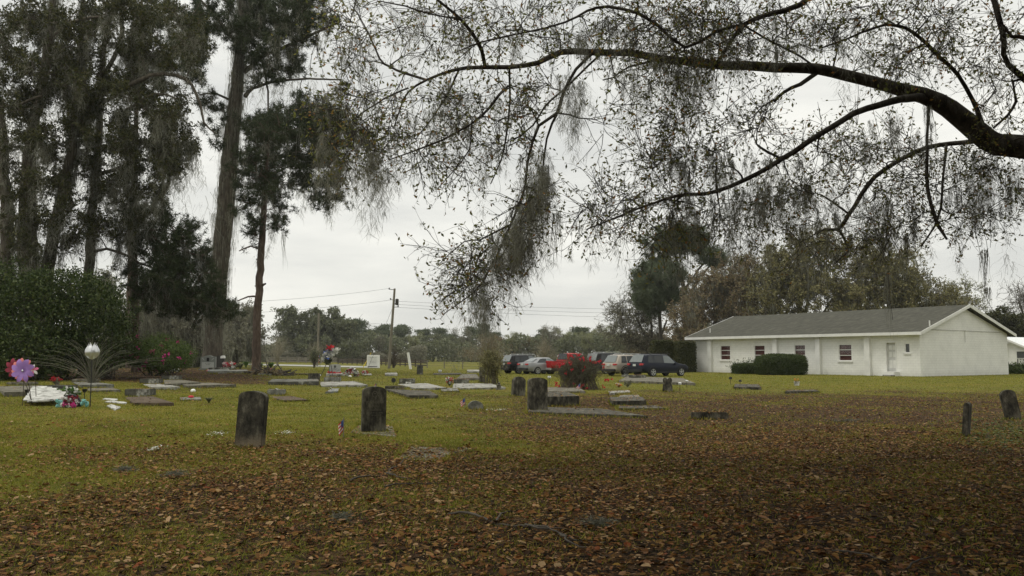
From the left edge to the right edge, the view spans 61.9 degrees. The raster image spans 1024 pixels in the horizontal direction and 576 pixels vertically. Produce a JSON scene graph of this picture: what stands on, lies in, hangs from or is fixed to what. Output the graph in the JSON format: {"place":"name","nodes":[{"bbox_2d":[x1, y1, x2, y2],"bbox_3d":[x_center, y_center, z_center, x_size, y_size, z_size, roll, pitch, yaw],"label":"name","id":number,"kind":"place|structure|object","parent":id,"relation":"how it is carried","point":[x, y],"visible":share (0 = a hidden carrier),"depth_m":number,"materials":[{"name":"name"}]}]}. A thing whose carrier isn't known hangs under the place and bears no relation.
{"place":"outdoors","nodes":[
{"label":"outdoors","id":0,"kind":"place"},
{"bbox_2d":[27,334,162,382],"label":"ornamental grass","id":1,"kind":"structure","parent":0,"point":[94,379],"depth_m":35.49,"materials":[{"name":"green plant"}]},
{"bbox_2d":[0,358,1023,575],"bbox_3d":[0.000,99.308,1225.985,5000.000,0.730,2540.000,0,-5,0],"label":"ground","id":2,"kind":"structure","parent":0,"point":[439,365],"depth_m":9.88,"materials":[{"name":"plant"}]},
{"bbox_2d":[0,385,41,396],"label":"ledger stone","id":3,"kind":"object","parent":2,"relation":"on","point":[15,391],"visible":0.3,"depth_m":28.47,"materials":[{"name":"stone"}]},
{"bbox_2d":[11,359,34,405],"bbox_3d":[-13.727,2.676,23.932,0.650,1.363,0.110,0,-5,0],"label":"pinwheel","id":4,"kind":"object","parent":2,"relation":"on","point":[21,369],"visible":0.97,"depth_m":23.94},
{"bbox_2d":[23,386,65,401],"bbox_3d":[-14.287,3.238,26.171,1.049,0.303,5.035,2,-5,-26],"label":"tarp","id":5,"kind":"object","parent":2,"relation":"on","point":[43,394],"visible":0.94,"depth_m":25.82,"materials":[{"name":"plastic"}]},
{"bbox_2d":[57,385,81,396],"bbox_3d":[-14.355,3.396,27.658,0.794,0.479,0.620,0,-5,0],"label":"flower bouquet","id":6,"kind":"object","parent":2,"relation":"on","point":[73,390],"visible":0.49,"depth_m":27.57,"materials":[{"name":"white plant"}]},
{"bbox_2d":[61,394,80,406],"bbox_3d":[-12.362,3.159,23.918,0.570,0.376,0.304,0,-5,0],"label":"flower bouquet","id":7,"kind":"object","parent":2,"relation":"on","point":[69,398],"visible":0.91,"depth_m":23.90,"materials":[{"name":"plant"}]},
{"bbox_2d":[0,253,147,380],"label":"evergreen shrub","id":8,"kind":"object","parent":2,"relation":"on","point":[65,302],"visible":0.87,"depth_m":39.51,"materials":[{"name":"green plant"}]},
{"bbox_2d":[85,342,99,405],"bbox_3d":[-11.888,2.471,24.116,0.390,1.866,0.390,0,-5,0],"label":"tulip spinner","id":9,"kind":"object","parent":2,"relation":"on","point":[92,352],"visible":1,"depth_m":24.06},
{"bbox_2d":[74,382,113,387],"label":"ledger stone","id":10,"kind":"object","parent":2,"relation":"on","point":[86,384],"visible":0.6,"depth_m":33.49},
{"bbox_2d":[0,0,219,373],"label":"live oak","id":11,"kind":"object","parent":2,"relation":"on","point":[44,26],"visible":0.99,"depth_m":45.67,"materials":[{"name":"green plant"}]},
{"bbox_2d":[80,263,160,353],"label":"live oak","id":12,"kind":"object","parent":2,"relation":"on","point":[110,276],"visible":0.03,"depth_m":88.42,"materials":[{"name":"green plant"}]},
{"bbox_2d":[40,0,229,371],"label":"live oak","id":13,"kind":"object","parent":2,"relation":"on","point":[100,189],"visible":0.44,"depth_m":47.77,"materials":[{"name":"green plant"}]},
{"bbox_2d":[125,389,155,396],"bbox_3d":[-12.696,3.596,29.159,0.831,0.294,0.550,-1,-5,7],"label":"grave marker","id":14,"kind":"object","parent":2,"relation":"on","point":[141,392],"visible":0.65,"depth_m":28.90,"materials":[{"name":"stone"}]},
{"bbox_2d":[125,396,173,405],"bbox_3d":[-11.462,3.550,26.648,1.034,0.130,4.719,3,-5,-29],"label":"ledger stone","id":15,"kind":"object","parent":2,"relation":"on","point":[145,400],"visible":0.65,"depth_m":25.53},
{"bbox_2d":[121,331,200,375],"bbox_3d":[-17.595,3.211,42.795,4.024,2.432,3.998,0,-5,0],"label":"azalea bush","id":16,"kind":"object","parent":2,"relation":"on","point":[168,353],"visible":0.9,"depth_m":42.06,"materials":[{"name":"green plant"}]},
{"bbox_2d":[143,384,179,389],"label":"ledger stone","id":17,"kind":"object","parent":2,"relation":"on","point":[160,386],"visible":0.63,"depth_m":33.84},
{"bbox_2d":[111,0,224,368],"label":"pine tree","id":18,"kind":"object","parent":2,"relation":"on","point":[207,29],"visible":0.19,"depth_m":66.74,"materials":[{"name":"green plant"}]},
{"bbox_2d":[102,1,248,372],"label":"pine tree","id":19,"kind":"object","parent":2,"relation":"on","point":[165,278],"visible":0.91,"depth_m":47.03,"materials":[{"name":"green plant"}]},
{"bbox_2d":[164,380,200,385],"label":"ledger stone","id":20,"kind":"object","parent":2,"relation":"on","point":[176,382],"visible":0.57,"depth_m":36.96,"materials":[{"name":"stone"}]},
{"bbox_2d":[139,301,235,367],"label":"live oak","id":21,"kind":"object","parent":2,"relation":"on","point":[194,336],"visible":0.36,"depth_m":81.19,"materials":[{"name":"green plant"}]},
{"bbox_2d":[198,355,216,369],"bbox_3d":[-20.903,5.171,58.759,1.255,1.060,0.550,0,-5,-6],"label":"headstone","id":22,"kind":"object","parent":2,"relation":"on","point":[207,361],"visible":0.88,"depth_m":58.61,"materials":[{"name":"stone"}]},
{"bbox_2d":[182,383,235,388],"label":"ledger stone","id":23,"kind":"object","parent":2,"relation":"on","point":[213,385],"visible":0.63,"depth_m":36.00,"materials":[{"name":"stone"}]},
{"bbox_2d":[222,298,270,366],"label":"live oak","id":24,"kind":"object","parent":2,"relation":"on","point":[242,342],"visible":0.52,"depth_m":116.04,"materials":[{"name":"green plant"}]},
{"bbox_2d":[234,391,268,448],"bbox_3d":[-4.368,2.217,14.328,0.470,0.973,0.170,3,-4,6],"label":"headstone","id":25,"kind":"object","parent":2,"relation":"on","point":[252,414],"visible":0.91,"depth_m":14.25,"materials":[{"name":"stone"}]},
{"bbox_2d":[219,100,304,370],"bbox_3d":[-17.536,-3.676,60.460,6.234,19.324,5.645,-3,-5,32],"label":"pine tree","id":26,"kind":"object","parent":2,"relation":"on","point":[267,180],"visible":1,"depth_m":59.98,"materials":[{"name":"green plant"}]},
{"bbox_2d":[244,361,296,375],"bbox_3d":[-15.009,5.275,52.778,3.222,1.522,2.777,0,-5,0],"label":"brush heap","id":27,"kind":"object","parent":2,"relation":"on","point":[277,372],"visible":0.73,"depth_m":52.38,"materials":[{"name":"brown plant"}]},
{"bbox_2d":[265,333,294,364],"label":"bare bush","id":28,"kind":"object","parent":2,"relation":"on","point":[277,355],"visible":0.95,"depth_m":138.12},
{"bbox_2d":[190,0,376,361],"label":"pine tree","id":29,"kind":"object","parent":2,"relation":"on","point":[249,21],"visible":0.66,"depth_m":67.82,"materials":[{"name":"green plant"}]},
{"bbox_2d":[270,307,308,348],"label":"oak tree","id":30,"kind":"object","parent":2,"relation":"on","point":[282,331],"visible":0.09,"depth_m":262.83,"materials":[{"name":"green plant"}]},
{"bbox_2d":[272,396,307,401],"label":"ledger stone","id":31,"kind":"object","parent":2,"relation":"on","point":[283,398],"visible":0.53,"depth_m":28.91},
{"bbox_2d":[268,379,318,385],"bbox_3d":[-10.778,4.672,42.272,2.330,0.210,5.083,1,-5,-13],"label":"ledger stone","id":32,"kind":"object","parent":2,"relation":"on","point":[294,381],"visible":0.87,"depth_m":40.08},
{"bbox_2d":[266,356,336,362],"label":"board fence","id":33,"kind":"object","parent":2,"relation":"on","point":[298,359],"visible":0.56,"depth_m":198.07,"materials":[{"name":"grey wood"}]},
{"bbox_2d":[307,346,321,367],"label":"evergreen clump","id":34,"kind":"object","parent":2,"relation":"on","point":[313,358],"visible":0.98,"depth_m":106.36,"materials":[{"name":"green plant"}]},
{"bbox_2d":[269,304,361,361],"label":"live oak","id":35,"kind":"object","parent":2,"relation":"on","point":[336,330],"visible":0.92,"depth_m":220.57,"materials":[{"name":"green plant"}]},
{"bbox_2d":[228,344,426,361],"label":"brush","id":36,"kind":"object","parent":2,"relation":"on","point":[422,352],"visible":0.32,"depth_m":219.46,"materials":[{"name":"green plant"}]},
{"bbox_2d":[321,344,340,376],"bbox_3d":[-11.569,4.630,54.254,1.245,2.104,0.848,-2,-5,24],"label":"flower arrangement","id":37,"kind":"object","parent":2,"relation":"on","point":[329,353],"visible":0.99,"depth_m":54.20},
{"bbox_2d":[328,510,358,523],"bbox_3d":[-1.592,2.160,8.021,0.314,0.182,0.439,3,-5,-29],"label":"moss clump","id":38,"kind":"object","parent":2,"relation":"on","point":[338,516],"visible":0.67,"depth_m":7.99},
{"bbox_2d":[320,381,367,386],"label":"ledger stone","id":39,"kind":"object","parent":2,"relation":"on","point":[339,384],"visible":0.6,"depth_m":40.02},
{"bbox_2d":[348,316,374,336],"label":"pine tree","id":40,"kind":"object","parent":2,"relation":"on","point":[361,328],"visible":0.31,"depth_m":267.63,"materials":[{"name":"green plant"}]},
{"bbox_2d":[367,355,379,367],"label":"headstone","id":41,"kind":"object","parent":2,"relation":"on","point":[374,362],"visible":0.99,"depth_m":109.05,"materials":[{"name":"stone"}]},
{"bbox_2d":[351,426,395,436],"bbox_3d":[-2.880,2.969,17.601,0.900,0.072,2.857,1,-5,-9],"label":"concrete pad","id":42,"kind":"object","parent":2,"relation":"on","point":[390,431],"visible":0.26,"depth_m":17.06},
{"bbox_2d":[361,386,386,431],"bbox_3d":[-2.801,2.472,17.304,0.486,0.958,0.138,2,-5,-22],"label":"headstone","id":43,"kind":"object","parent":42,"relation":"on","point":[373,412],"visible":0.99,"depth_m":17.25,"materials":[{"name":"black stone"}]},
{"bbox_2d":[338,358,426,366],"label":"board fence","id":44,"kind":"object","parent":2,"relation":"on","point":[385,363],"visible":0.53,"depth_m":142.89,"materials":[{"name":"brown wood"}]},
{"bbox_2d":[96,330,671,361],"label":"thicket","id":45,"kind":"object","parent":2,"relation":"on","point":[433,355],"visible":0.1,"depth_m":236.41,"materials":[{"name":"green plant"}]},
{"bbox_2d":[387,288,398,368],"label":"utility pole","id":46,"kind":"object","parent":2,"relation":"on","point":[395,302],"visible":0.99,"depth_m":103.79,"materials":[{"name":"brown wood"}]},
{"bbox_2d":[378,345,411,367],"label":"bare bush","id":47,"kind":"object","parent":2,"relation":"on","point":[393,363],"visible":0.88,"depth_m":110.06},
{"bbox_2d":[393,326,407,341],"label":"pine tree","id":48,"kind":"object","parent":2,"relation":"on","point":[399,331],"visible":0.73,"depth_m":277.76,"materials":[{"name":"green plant"}]},
{"bbox_2d":[1,367,818,458],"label":"leaves on stones","id":49,"kind":"object","parent":2,"relation":"on","point":[461,448],"visible":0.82,"depth_m":26.43,"materials":[{"name":"brown plant"}]},
{"bbox_2d":[386,389,437,398],"bbox_3d":[-3.785,4.145,33.364,1.492,0.180,6.510,1,-5,-16],"label":"ledger stone","id":50,"kind":"object","parent":2,"relation":"on","point":[415,394],"visible":0.6,"depth_m":31.75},
{"bbox_2d":[406,332,423,352],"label":"budding tree","id":51,"kind":"object","parent":2,"relation":"on","point":[412,343],"visible":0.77,"depth_m":229.05,"materials":[{"name":"green plant"}]},
{"bbox_2d":[325,369,511,383],"bbox_3d":[-5.119,4.770,45.793,10.532,0.922,1.960,2,-5,-27],"label":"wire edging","id":52,"kind":"object","parent":2,"relation":"on","point":[334,377],"visible":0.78,"depth_m":45.32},
{"bbox_2d":[398,383,446,389],"bbox_3d":[-4.495,4.747,40.965,1.724,0.140,6.895,1,-5,-13],"label":"ledger stone","id":53,"kind":"object","parent":2,"relation":"on","point":[423,386],"visible":0.63,"depth_m":39.49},
{"bbox_2d":[400,446,449,461],"bbox_3d":[-1.356,2.650,13.479,0.749,0.075,2.185,0,-5,0],"label":"ledger stone","id":54,"kind":"object","parent":2,"relation":"on","point":[414,453],"visible":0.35,"depth_m":13.47,"materials":[{"name":"stone"}]},
{"bbox_2d":[451,327,472,341],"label":"budding tree","id":55,"kind":"object","parent":2,"relation":"on","point":[463,337],"visible":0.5,"depth_m":242.78,"materials":[{"name":"grey plant"}]},
{"bbox_2d":[452,383,505,389],"bbox_3d":[-1.668,4.853,41.843,2.460,0.140,6.933,0,-5,-4],"label":"ledger stone","id":56,"kind":"object","parent":2,"relation":"on","point":[483,386],"visible":0.66,"depth_m":40.51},
{"bbox_2d":[455,333,516,362],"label":"bare tree","id":57,"kind":"object","parent":2,"relation":"on","point":[484,342],"visible":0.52,"depth_m":91.56,"materials":[{"name":"brown plant"}]},
{"bbox_2d":[477,345,507,384],"bbox_3d":[-1.103,4.028,45.098,1.649,2.195,1.554,-4,-6,39],"label":"garden shrub","id":58,"kind":"object","parent":2,"relation":"on","point":[491,366],"visible":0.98,"depth_m":44.92,"materials":[{"name":"green plant"}]},
{"bbox_2d":[502,331,518,354],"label":"budding tree","id":59,"kind":"object","parent":2,"relation":"on","point":[511,339],"visible":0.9,"depth_m":232.97,"materials":[{"name":"green plant"}]},
{"bbox_2d":[0,368,1023,575],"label":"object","id":60,"kind":"object","parent":2,"relation":"on","point":[671,567],"depth_m":9.25,"materials":[{"name":"plant"}]},
{"bbox_2d":[511,377,525,395],"bbox_3d":[0.252,3.793,32.745,0.508,0.768,0.220,7,-11,-23],"label":"headstone","id":61,"kind":"object","parent":2,"relation":"on","point":[518,387],"visible":0.91,"depth_m":32.65,"materials":[{"name":"black stone"}]},
{"bbox_2d":[500,354,545,373],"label":"suv","id":62,"kind":"object","parent":2,"relation":"on","point":[512,361],"visible":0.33,"depth_m":74.99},
{"bbox_2d":[448,510,605,547],"bbox_3d":[0.252,2.109,7.625,0.720,0.073,1.898,4,-6,-39],"label":"fallen branch","id":63,"kind":"object","parent":2,"relation":"on","point":[525,524],"visible":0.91,"depth_m":7.50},
{"bbox_2d":[516,357,556,373],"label":"sedan","id":64,"kind":"object","parent":2,"relation":"on","point":[537,365],"visible":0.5,"depth_m":73.24,"materials":[{"name":"silver metal"}]},
{"bbox_2d":[527,378,547,409],"bbox_3d":[0.710,2.989,23.818,0.541,0.970,0.200,1,-5,-10],"label":"headstone","id":65,"kind":"object","parent":2,"relation":"on","point":[537,393],"visible":0.92,"depth_m":23.73,"materials":[{"name":"stone"}]},
{"bbox_2d":[531,338,558,359],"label":"bare bush","id":66,"kind":"object","parent":2,"relation":"on","point":[543,350],"visible":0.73,"depth_m":109.69,"materials":[{"name":"brown plant"}]},
{"bbox_2d":[538,325,558,354],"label":"budding tree","id":67,"kind":"object","parent":2,"relation":"on","point":[543,337],"visible":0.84,"depth_m":225.50,"materials":[{"name":"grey plant"}]},
{"bbox_2d":[548,391,578,405],"bbox_3d":[1.332,3.629,27.792,1.339,0.360,3.967,0,-5,-3],"label":"ledger stone","id":68,"kind":"object","parent":2,"relation":"on","point":[558,399],"visible":0.48,"depth_m":26.19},
{"bbox_2d":[556,328,572,352],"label":"budding tree","id":69,"kind":"object","parent":2,"relation":"on","point":[567,336],"visible":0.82,"depth_m":240.86,"materials":[{"name":"green plant"}]},
{"bbox_2d":[548,387,585,392],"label":"ledger stone","id":70,"kind":"object","parent":2,"relation":"on","point":[557,389],"visible":0.4,"depth_m":36.66,"materials":[{"name":"stone"}]},
{"bbox_2d":[545,353,594,373],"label":"pickup truck","id":71,"kind":"object","parent":2,"relation":"on","point":[549,365],"visible":0.23,"depth_m":74.13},
{"bbox_2d":[549,348,612,389],"bbox_3d":[3.269,3.753,40.137,3.195,2.028,2.398,0,-5,0],"label":"rose bush","id":72,"kind":"object","parent":2,"relation":"on","point":[583,368],"visible":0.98,"depth_m":39.78,"materials":[{"name":"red plant"}]},
{"bbox_2d":[528,407,647,417],"bbox_3d":[1.950,3.406,23.279,4.406,0.120,2.178,-2,-5,28],"label":"ledger stone","id":73,"kind":"object","parent":2,"relation":"on","point":[576,411],"visible":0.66,"depth_m":22.56,"materials":[{"name":"stone"}]},
{"bbox_2d":[579,328,598,352],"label":"budding tree","id":74,"kind":"object","parent":2,"relation":"on","point":[586,344],"visible":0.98,"depth_m":233.53,"materials":[{"name":"green plant"}]},
{"bbox_2d":[571,514,624,527],"bbox_3d":[0.750,2.130,7.723,0.438,0.182,0.451,-4,-6,43],"label":"moss clump","id":75,"kind":"object","parent":2,"relation":"on","point":[595,522],"visible":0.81,"depth_m":7.71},
{"bbox_2d":[587,352,630,373],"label":"suv","id":76,"kind":"object","parent":2,"relation":"on","point":[602,357],"visible":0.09,"depth_m":75.05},
{"bbox_2d":[601,354,648,375],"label":"suv","id":77,"kind":"object","parent":2,"relation":"on","point":[617,363],"visible":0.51,"depth_m":66.90,"materials":[{"name":"metal"}]},
{"bbox_2d":[610,397,645,405],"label":"ledger stone","id":78,"kind":"object","parent":2,"relation":"on","point":[637,401],"visible":0.68,"depth_m":26.46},
{"bbox_2d":[595,285,673,354],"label":"bare tree","id":79,"kind":"object","parent":2,"relation":"on","point":[638,322],"visible":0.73,"depth_m":121.31,"materials":[{"name":"grey plant"}]},
{"bbox_2d":[619,405,665,409],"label":"ledger stone","id":80,"kind":"object","parent":2,"relation":"on","point":[640,408],"visible":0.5,"depth_m":24.83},
{"bbox_2d":[271,0,1023,388],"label":"live oak","id":81,"kind":"object","parent":2,"relation":"on","point":[517,250],"visible":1,"depth_m":11.87,"materials":[{"name":"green plant"}]},
{"bbox_2d":[619,376,694,385],"bbox_3d":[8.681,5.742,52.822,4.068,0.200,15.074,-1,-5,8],"label":"ledger stone","id":82,"kind":"object","parent":2,"relation":"on","point":[653,380],"visible":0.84,"depth_m":49.86,"materials":[{"name":"stone"}]},
{"bbox_2d":[627,353,688,376],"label":"suv","id":83,"kind":"object","parent":2,"relation":"on","point":[651,364],"visible":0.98,"depth_m":65.35,"materials":[{"name":"metal"}]},
{"bbox_2d":[627,256,689,339],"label":"pine tree","id":84,"kind":"object","parent":2,"relation":"on","point":[648,300],"visible":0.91,"depth_m":116.19,"materials":[{"name":"green plant"}]},
{"bbox_2d":[649,339,673,358],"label":"clipped hedge","id":85,"kind":"object","parent":2,"relation":"on","point":[661,346],"visible":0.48,"depth_m":84.74,"materials":[{"name":"green plant"}]},
{"bbox_2d":[662,377,672,391],"bbox_3d":[6.771,4.224,37.150,0.460,0.655,0.180,-1,-5,12],"label":"headstone","id":86,"kind":"object","parent":2,"relation":"on","point":[667,385],"visible":0.97,"depth_m":37.06,"materials":[{"name":"black stone"}]},
{"bbox_2d":[635,214,732,305],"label":"pine tree","id":87,"kind":"object","parent":2,"relation":"on","point":[706,259],"visible":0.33,"depth_m":127.20,"materials":[{"name":"green plant"}]},
{"bbox_2d":[672,340,697,371],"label":"clipped hedge","id":88,"kind":"object","parent":2,"relation":"on","point":[684,352],"visible":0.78,"depth_m":82.67,"materials":[{"name":"green plant"}]},
{"bbox_2d":[691,412,728,419],"bbox_3d":[4.881,3.172,21.086,0.915,0.202,0.120,0,-5,0],"label":"grave marker","id":89,"kind":"object","parent":2,"relation":"on","point":[717,415],"visible":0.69,"depth_m":21.03,"materials":[{"name":"black stone"}]},
{"bbox_2d":[662,250,777,340],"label":"live oak","id":90,"kind":"object","parent":2,"relation":"on","point":[722,297],"visible":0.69,"depth_m":108.55,"materials":[{"name":"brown plant"}]},
{"bbox_2d":[729,357,755,373],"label":"clipped hedge","id":91,"kind":"object","parent":2,"relation":"on","point":[743,367],"visible":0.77,"depth_m":74.96,"materials":[{"name":"green plant"}]},
{"bbox_2d":[734,384,761,389],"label":"ledger stone","id":92,"kind":"object","parent":2,"relation":"on","point":[750,386],"visible":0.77,"depth_m":40.14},
{"bbox_2d":[753,353,808,374],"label":"clipped bush","id":93,"kind":"object","parent":2,"relation":"on","point":[786,364],"visible":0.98,"depth_m":70.25,"materials":[{"name":"green plant"}]},
{"bbox_2d":[730,221,867,315],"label":"live oak","id":94,"kind":"object","parent":2,"relation":"on","point":[822,281],"visible":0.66,"depth_m":106.22,"materials":[{"name":"green plant"}]},
{"bbox_2d":[684,304,1016,376],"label":"church hall","id":95,"kind":"structure","parent":2,"relation":"on","point":[961,340],"depth_m":71.12,"materials":[{"name":"paint"}]},
{"bbox_2d":[719,346,730,360],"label":"window","id":96,"kind":"structure","parent":95,"relation":"in","point":[724,350],"depth_m":81.97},
{"bbox_2d":[754,345,764,358],"bbox_3d":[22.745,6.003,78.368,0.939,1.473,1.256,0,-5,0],"label":"window","id":97,"kind":"structure","parent":95,"relation":"in","point":[759,350],"depth_m":78.57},
{"bbox_2d":[837,344,852,361],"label":"window","id":98,"kind":"structure","parent":95,"relation":"in","point":[844,350],"depth_m":71.02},
{"bbox_2d":[888,343,895,370],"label":"door","id":99,"kind":"structure","parent":95,"relation":"in","point":[891,346],"depth_m":67.60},
{"bbox_2d":[831,550,959,569],"bbox_3d":[2.934,2.002,6.301,0.943,0.054,0.579,0,-5,0],"label":"fallen branch","id":100,"kind":"object","parent":2,"relation":"on","point":[910,565],"visible":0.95,"depth_m":6.35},
{"bbox_2d":[817,233,980,310],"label":"live oak","id":101,"kind":"object","parent":2,"relation":"on","point":[908,292],"visible":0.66,"depth_m":105.25,"materials":[{"name":"green plant"}]},
{"bbox_2d":[940,274,992,311],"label":"bare tree","id":102,"kind":"object","parent":2,"relation":"on","point":[968,286],"visible":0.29,"depth_m":117.46,"materials":[{"name":"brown plant"}]},
{"bbox_2d":[962,402,971,436],"bbox_3d":[8.746,2.544,16.408,0.100,0.685,0.300,3,-2,38],"label":"headstone","id":103,"kind":"object","parent":2,"relation":"on","point":[966,420],"visible":0.95,"depth_m":16.30,"materials":[{"name":"stone"}]},
{"bbox_2d":[936,412,1023,464],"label":"ground cover plants","id":104,"kind":"object","parent":2,"relation":"on","point":[1008,426],"visible":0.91,"depth_m":16.60,"materials":[{"name":"brown plant"}]},
{"bbox_2d":[987,303,1023,336],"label":"cedar tree","id":105,"kind":"object","parent":2,"relation":"on","point":[1013,322],"visible":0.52,"depth_m":109.81,"materials":[{"name":"green plant"}]},
{"bbox_2d":[994,277,1023,313],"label":"bare tree","id":106,"kind":"object","parent":2,"relation":"on","point":[1019,298],"visible":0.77,"depth_m":119.54,"materials":[{"name":"grey plant"}]},
{"bbox_2d":[999,390,1020,419],"bbox_3d":[12.181,2.868,20.869,0.343,0.762,0.140,-12,-7,13],"label":"headstone","id":107,"kind":"object","parent":2,"relation":"on","point":[1009,404],"visible":0.9,"depth_m":20.81,"materials":[{"name":"stone"}]},
{"bbox_2d":[1007,337,1023,363],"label":"building","id":108,"kind":"structure","parent":2,"relation":"on","point":[1015,345],"depth_m":83.02,"materials":[{"name":"paint"}]},
{"bbox_2d":[1008,361,1023,373],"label":"bush","id":109,"kind":"object","parent":2,"relation":"on","point":[1015,368],"visible":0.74,"depth_m":75.00,"materials":[{"name":"green plant"}]},
{"bbox_2d":[0,369,1023,462],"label":"edge grass","id":110,"kind":"structure","parent":0,"point":[450,447],"depth_m":27.48,"materials":[{"name":"plant"}]},
{"bbox_2d":[0,0,1023,356],"label":"sky","id":111,"kind":"structure","parent":0,"point":[323,261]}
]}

